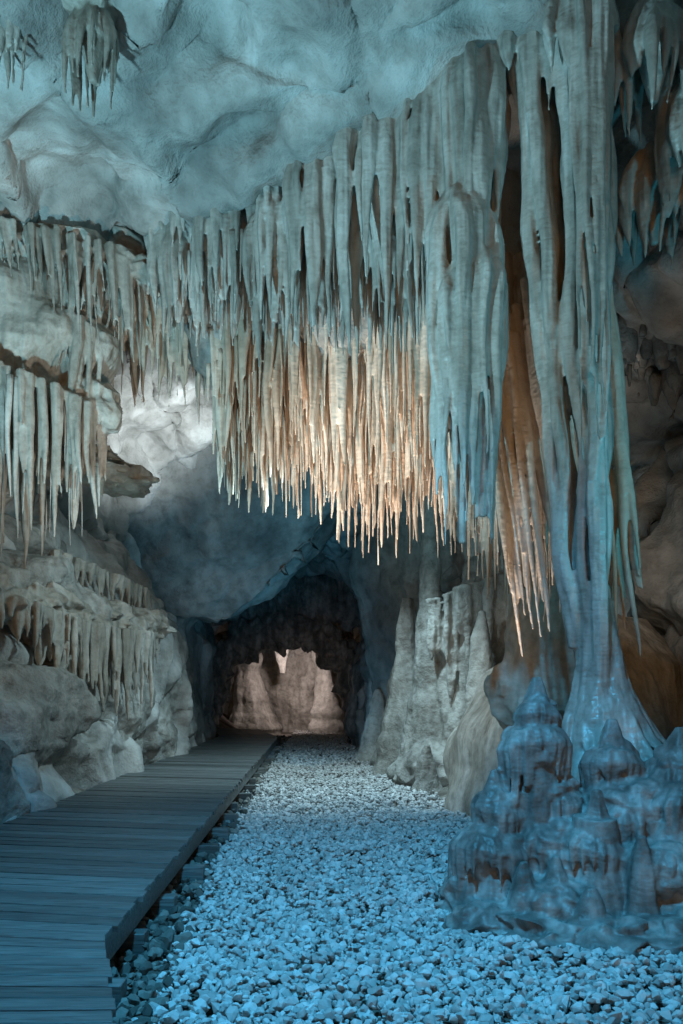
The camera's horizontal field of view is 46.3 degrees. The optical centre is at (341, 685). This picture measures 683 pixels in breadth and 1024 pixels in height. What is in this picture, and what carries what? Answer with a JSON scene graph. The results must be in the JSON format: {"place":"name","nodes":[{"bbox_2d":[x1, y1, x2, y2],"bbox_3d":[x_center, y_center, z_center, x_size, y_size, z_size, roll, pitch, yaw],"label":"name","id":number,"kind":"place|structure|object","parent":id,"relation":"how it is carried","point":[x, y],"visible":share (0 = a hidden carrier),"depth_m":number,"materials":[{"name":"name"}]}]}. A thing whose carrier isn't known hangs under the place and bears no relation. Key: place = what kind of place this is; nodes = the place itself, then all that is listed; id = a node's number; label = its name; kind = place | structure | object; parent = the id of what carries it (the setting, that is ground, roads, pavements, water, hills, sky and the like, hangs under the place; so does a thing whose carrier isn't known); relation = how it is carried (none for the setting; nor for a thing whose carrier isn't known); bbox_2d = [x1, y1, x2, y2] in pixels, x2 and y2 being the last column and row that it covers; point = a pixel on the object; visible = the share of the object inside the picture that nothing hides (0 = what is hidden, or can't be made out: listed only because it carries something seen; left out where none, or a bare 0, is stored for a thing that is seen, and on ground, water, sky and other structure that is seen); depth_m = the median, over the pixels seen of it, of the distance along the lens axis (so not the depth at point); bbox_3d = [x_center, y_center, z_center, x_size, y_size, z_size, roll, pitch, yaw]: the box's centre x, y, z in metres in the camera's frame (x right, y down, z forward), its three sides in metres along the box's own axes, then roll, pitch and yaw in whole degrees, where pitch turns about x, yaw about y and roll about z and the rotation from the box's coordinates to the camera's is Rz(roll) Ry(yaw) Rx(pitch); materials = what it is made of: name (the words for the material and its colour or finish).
{"place":"outdoors","nodes":[
{"label":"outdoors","id":0,"kind":"place"},
{"bbox_2d":[0,0,682,821],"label":"cave wall","id":1,"kind":"structure","parent":0,"point":[222,106],"depth_m":7.63,"materials":[{"name":"stone"}]},
{"bbox_2d":[0,19,27,91],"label":"stalactite cluster","id":2,"kind":"object","parent":1,"relation":"hanging from","point":[10,32],"visible":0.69,"depth_m":6.41,"materials":[{"name":"grey stone"}]},
{"bbox_2d":[0,216,150,568],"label":"flowstone drapery","id":3,"kind":"object","parent":1,"relation":"attached to","point":[63,288],"visible":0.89,"depth_m":8.72,"materials":[{"name":"grey stone"}]},
{"bbox_2d":[61,0,118,118],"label":"stalactite cluster","id":4,"kind":"object","parent":1,"relation":"hanging from","point":[89,34],"visible":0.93,"depth_m":6.41,"materials":[{"name":"grey stone"}]},
{"bbox_2d":[46,444,159,497],"bbox_3d":[-3.695,-3.160,11.538,2.168,1.352,1.951,0,0,0],"label":"rock ledge","id":5,"kind":"object","parent":1,"relation":"hanging from","point":[123,477],"visible":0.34,"depth_m":11.21,"materials":[{"name":"grey stone"}]},
{"bbox_2d":[105,293,210,436],"bbox_3d":[-2.332,-4.301,10.052,2.707,2.480,1.204,0,0,10],"label":"stalactite fringe","id":6,"kind":"object","parent":1,"relation":"hanging from","point":[171,350],"visible":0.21,"depth_m":9.91,"materials":[{"name":"grey stone"}]},
{"bbox_2d":[0,221,425,556],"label":"soda straw stalactites","id":7,"kind":"object","parent":1,"relation":"hanging from","point":[8,403],"visible":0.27,"depth_m":8.24,"materials":[{"name":"grey stone"}]},
{"bbox_2d":[143,41,510,544],"bbox_3d":[-0.410,-3.376,8.046,4.636,4.448,1.074,0,0,35],"label":"stalactite curtain","id":8,"kind":"object","parent":1,"relation":"hanging from","point":[427,167],"visible":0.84,"depth_m":6.87,"materials":[{"name":"grey stone"}]},
{"bbox_2d":[184,167,539,379],"bbox_3d":[0.417,-4.441,9.085,5.152,2.301,1.940,0,0,28],"label":"rock shelf","id":9,"kind":"object","parent":1,"relation":"attached to","point":[511,205],"visible":0.12,"depth_m":8.74,"materials":[{"name":"stone"}]},
{"bbox_2d":[206,312,560,610],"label":"soda straw stalactites","id":10,"kind":"object","parent":9,"relation":"hanging from","point":[319,434],"visible":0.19,"depth_m":9.08,"materials":[{"name":"beige stone"}]},
{"bbox_2d":[208,245,642,656],"bbox_3d":[0.633,-2.202,8.768,5.494,4.395,1.889,0,0,35],"label":"stalactite curtain","id":11,"kind":"object","parent":9,"relation":"hanging from","point":[522,508],"visible":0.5,"depth_m":8.65,"materials":[{"name":"beige stone"}]},
{"bbox_2d":[616,210,682,726],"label":"rock ledge","id":12,"kind":"object","parent":1,"relation":"attached to","point":[659,600],"visible":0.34,"depth_m":9.16,"materials":[{"name":"stone"}]},
{"bbox_2d":[71,713,682,1023],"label":"ground","id":13,"kind":"structure","parent":0,"point":[224,722],"depth_m":4.87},
{"bbox_2d":[0,512,181,824],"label":"flowstone mound","id":14,"kind":"object","parent":13,"relation":"on","point":[48,709],"visible":0.36,"depth_m":9.50,"materials":[{"name":"beige stone"}]},
{"bbox_2d":[0,549,176,719],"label":"flowstone shelf","id":15,"kind":"object","parent":14,"relation":"attached to","point":[72,633],"visible":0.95,"depth_m":10.49,"materials":[{"name":"grey stone"}]},
{"bbox_2d":[0,728,282,1023],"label":"wooden boardwalk","id":16,"kind":"structure","parent":13,"relation":"on","point":[87,876],"depth_m":5.79,"materials":[{"name":"wood"}]},
{"bbox_2d":[110,735,291,1023],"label":"rubble stones","id":17,"kind":"object","parent":13,"relation":"on","point":[163,937],"visible":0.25,"depth_m":4.82,"materials":[{"name":"grey stone"}]},
{"bbox_2d":[128,444,347,744],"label":"hanging rock slab","id":18,"kind":"structure","parent":13,"relation":"on","point":[208,553],"depth_m":15.90,"materials":[{"name":"stone"}]},
{"bbox_2d":[201,574,367,747],"bbox_3d":[-1.451,-0.180,22.681,8.226,7.168,5.682,0,0,0],"label":"rock portal","id":19,"kind":"object","parent":13,"relation":"on","point":[317,615],"visible":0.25,"depth_m":24.27,"materials":[{"name":"brown stone"}]},
{"bbox_2d":[226,631,344,734],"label":"flowstone pillar","id":20,"kind":"structure","parent":13,"relation":"on","point":[252,708],"depth_m":26.82,"materials":[{"name":"beige stone"}]},
{"bbox_2d":[226,631,353,731],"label":"flowstone end wall","id":21,"kind":"structure","parent":13,"relation":"on","point":[290,690],"depth_m":28.23,"materials":[{"name":"beige stone"}]},
{"bbox_2d":[348,483,421,705],"bbox_3d":[1.417,-1.557,17.972,2.532,6.964,5.036,0,0,0],"label":"rock buttress","id":22,"kind":"object","parent":13,"relation":"on","point":[386,585],"visible":0.26,"depth_m":16.85,"materials":[{"name":"stone"}]},
{"bbox_2d":[371,485,523,786],"bbox_3d":[1.828,-0.405,13.815,2.294,5.989,3.178,0,0,-10],"label":"stalagmite","id":23,"kind":"object","parent":13,"relation":"on","point":[426,699],"visible":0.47,"depth_m":13.09,"materials":[{"name":"beige stone"}]},
{"bbox_2d":[483,524,575,729],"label":"flowstone pillar","id":24,"kind":"structure","parent":13,"relation":"on","point":[548,657],"depth_m":8.11,"materials":[{"name":"stone"}]},
{"bbox_2d":[434,677,682,962],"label":"stalagmite cluster","id":25,"kind":"object","parent":13,"relation":"on","point":[547,848],"visible":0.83,"depth_m":5.43,"materials":[{"name":"stone"}]},
{"bbox_2d":[443,614,682,817],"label":"smooth flowstone boulder","id":26,"kind":"object","parent":13,"relation":"on","point":[655,675],"visible":0.23,"depth_m":9.37,"materials":[{"name":"beige stone"}]},
{"bbox_2d":[494,0,682,782],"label":"stalagmite column","id":27,"kind":"structure","parent":13,"relation":"on","point":[575,69],"depth_m":6.40,"materials":[{"name":"stone"}]},
{"bbox_2d":[131,729,682,1023],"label":"gravel path","id":28,"kind":"structure","parent":0,"point":[279,921],"depth_m":4.95,"materials":[{"name":"gravel"}]}
]}

